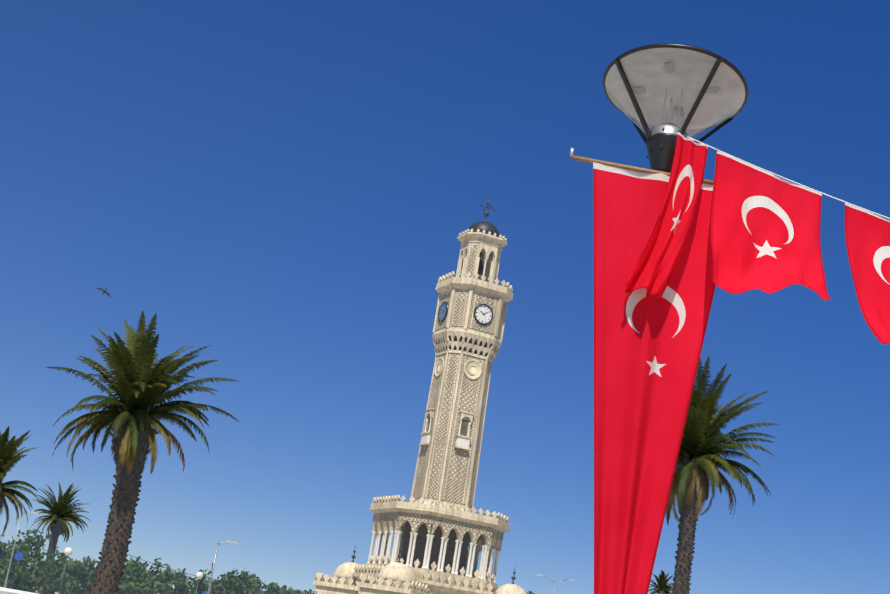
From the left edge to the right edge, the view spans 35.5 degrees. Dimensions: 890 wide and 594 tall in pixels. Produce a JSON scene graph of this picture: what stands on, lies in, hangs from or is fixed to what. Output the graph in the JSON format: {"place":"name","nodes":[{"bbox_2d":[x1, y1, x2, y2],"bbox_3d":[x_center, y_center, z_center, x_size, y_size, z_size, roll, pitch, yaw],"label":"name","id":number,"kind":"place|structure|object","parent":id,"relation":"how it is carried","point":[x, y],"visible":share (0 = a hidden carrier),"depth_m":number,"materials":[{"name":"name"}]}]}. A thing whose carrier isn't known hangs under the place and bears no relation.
{"place":"outdoors","nodes":[
{"label":"outdoors","id":0,"kind":"place"},
{"bbox_2d":[96,287,110,297],"bbox_3d":[-10.682,-0.196,43.592,0.507,0.323,0.060,16,-16,-23],"label":"bird","id":1,"kind":"object","parent":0,"point":[104,291],"visible":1,"depth_m":43.58},
{"bbox_2d":[0,0,889,593],"label":"sky","id":2,"kind":"structure","parent":0,"point":[289,187],"materials":[{"name":"blue"}]},
{"label":"ground","id":3,"kind":"structure","parent":0,"visible":0},
{"bbox_2d":[0,543,34,591],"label":"tree","id":4,"kind":"object","parent":3,"relation":"on","point":[3,565],"visible":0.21,"depth_m":119.13,"materials":[{"name":"green plant"}]},
{"bbox_2d":[0,587,36,593],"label":"white railing","id":5,"kind":"object","parent":3,"relation":"on","point":[3,590],"depth_m":10.30,"materials":[{"name":"metal"}]},
{"bbox_2d":[0,426,38,533],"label":"palm","id":6,"kind":"object","parent":3,"relation":"on","point":[9,457],"visible":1,"depth_m":75.50,"materials":[{"name":"green plant"}]},
{"bbox_2d":[4,511,37,587],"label":"street light","id":7,"kind":"object","parent":3,"relation":"on","point":[13,549],"visible":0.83,"depth_m":112.81,"materials":[{"name":"silver metal"}]},
{"bbox_2d":[0,528,71,593],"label":"tree","id":8,"kind":"object","parent":3,"relation":"on","point":[39,573],"visible":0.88,"depth_m":118.64,"materials":[{"name":"green plant"}]},
{"bbox_2d":[34,558,81,593],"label":"tree","id":9,"kind":"object","parent":3,"relation":"on","point":[54,590],"visible":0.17,"depth_m":150.53,"materials":[{"name":"green plant"}]},
{"bbox_2d":[33,483,89,593],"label":"palm","id":10,"kind":"object","parent":3,"relation":"on","point":[60,515],"visible":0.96,"depth_m":128.23,"materials":[{"name":"green plant"}]},
{"bbox_2d":[53,555,99,593],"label":"tree","id":11,"kind":"object","parent":3,"relation":"on","point":[72,573],"visible":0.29,"depth_m":141.42,"materials":[{"name":"green plant"}]},
{"bbox_2d":[72,556,152,593],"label":"tree","id":12,"kind":"object","parent":3,"relation":"on","point":[88,576],"visible":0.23,"depth_m":130.38,"materials":[{"name":"green plant"}]},
{"bbox_2d":[45,311,238,593],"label":"palm","id":13,"kind":"object","parent":3,"relation":"on","point":[139,386],"visible":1,"depth_m":52.94,"materials":[{"name":"green plant"}]},
{"bbox_2d":[118,558,175,593],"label":"tree","id":14,"kind":"object","parent":3,"relation":"on","point":[143,581],"visible":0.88,"depth_m":128.62,"materials":[{"name":"green plant"}]},
{"bbox_2d":[11,547,315,593],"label":"street clutter","id":15,"kind":"object","parent":3,"relation":"on","point":[68,551],"visible":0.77,"depth_m":94.87,"materials":[{"name":"grey metal"}]},
{"bbox_2d":[163,568,216,593],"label":"tree","id":16,"kind":"object","parent":3,"relation":"on","point":[181,585],"visible":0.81,"depth_m":138.20,"materials":[{"name":"green plant"}]},
{"bbox_2d":[204,574,229,593],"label":"tree","id":17,"kind":"object","parent":3,"relation":"on","point":[213,583],"visible":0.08,"depth_m":153.32,"materials":[{"name":"green plant"}]},
{"bbox_2d":[207,540,237,593],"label":"street light","id":18,"kind":"object","parent":3,"relation":"on","point":[231,542],"visible":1,"depth_m":92.11,"materials":[{"name":"silver metal"}]},
{"bbox_2d":[214,567,271,593],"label":"tree","id":19,"kind":"object","parent":3,"relation":"on","point":[251,583],"visible":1,"depth_m":136.84,"materials":[{"name":"green plant"}]},
{"bbox_2d":[261,582,293,593],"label":"tree","id":20,"kind":"object","parent":3,"relation":"on","point":[275,589],"visible":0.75,"depth_m":144.95,"materials":[{"name":"green plant"}]},
{"bbox_2d":[289,587,314,593],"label":"tree","id":21,"kind":"object","parent":3,"relation":"on","point":[297,591],"visible":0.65,"depth_m":155.01,"materials":[{"name":"green plant"}]},
{"bbox_2d":[313,193,525,593],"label":"clock tower","id":22,"kind":"structure","parent":3,"relation":"on","point":[436,524],"depth_m":66.29,"materials":[{"name":"stone"}]},
{"bbox_2d":[537,574,574,592],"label":"street light","id":23,"kind":"object","parent":3,"relation":"on","point":[555,581],"visible":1,"depth_m":166.68,"materials":[{"name":"silver metal"}]},
{"bbox_2d":[648,570,673,593],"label":"palm","id":24,"kind":"object","parent":3,"relation":"on","point":[663,587],"visible":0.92,"depth_m":164.43,"materials":[{"name":"green plant"}]},
{"bbox_2d":[603,43,747,172],"bbox_3d":[0.825,1.154,6.565,0.743,4.826,0.731,9,-15,1],"label":"street lamp","id":25,"kind":"object","parent":3,"relation":"on","point":[666,92],"visible":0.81,"depth_m":7.03,"materials":[{"name":"metal"}]},
{"bbox_2d":[570,148,713,184],"bbox_3d":[1.054,-0.600,6.897,0.902,0.094,0.159,9,-15,1],"label":"banner rod","id":26,"kind":"object","parent":25,"relation":"attached to","point":[628,167],"visible":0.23,"depth_m":6.84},
{"bbox_2d":[593,162,715,593],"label":"banner","id":27,"kind":"object","parent":25,"relation":"attached to","point":[647,351],"visible":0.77,"depth_m":6.61,"materials":[{"name":"fabric"}]},
{"bbox_2d":[686,136,889,218],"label":"bunting string","id":28,"kind":"object","parent":25,"relation":"attached to","point":[791,180],"visible":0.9,"depth_m":6.88,"materials":[{"name":"white fabric"}]},
{"bbox_2d":[625,132,707,301],"bbox_3d":[1.073,-0.398,6.712,0.332,0.866,0.162,9,-15,1],"label":"bunting flag","id":29,"kind":"object","parent":28,"relation":"hanging from","point":[653,270],"visible":1,"depth_m":6.71,"materials":[{"name":"fabric"}]},
{"bbox_2d":[711,151,830,299],"bbox_3d":[1.549,-0.341,6.572,0.572,0.805,0.522,9,-15,1],"label":"bunting flag","id":30,"kind":"object","parent":28,"relation":"attached to","point":[765,231],"visible":1,"depth_m":6.70,"materials":[{"name":"fabric"}]},
{"bbox_2d":[845,203,889,343],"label":"bunting flag","id":31,"kind":"object","parent":28,"relation":"attached to","point":[867,236],"visible":1,"depth_m":6.80,"materials":[{"name":"fabric"}]},
{"bbox_2d":[666,356,779,593],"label":"palm","id":32,"kind":"object","parent":3,"relation":"on","point":[699,461],"visible":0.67,"depth_m":60.57,"materials":[{"name":"green plant"}]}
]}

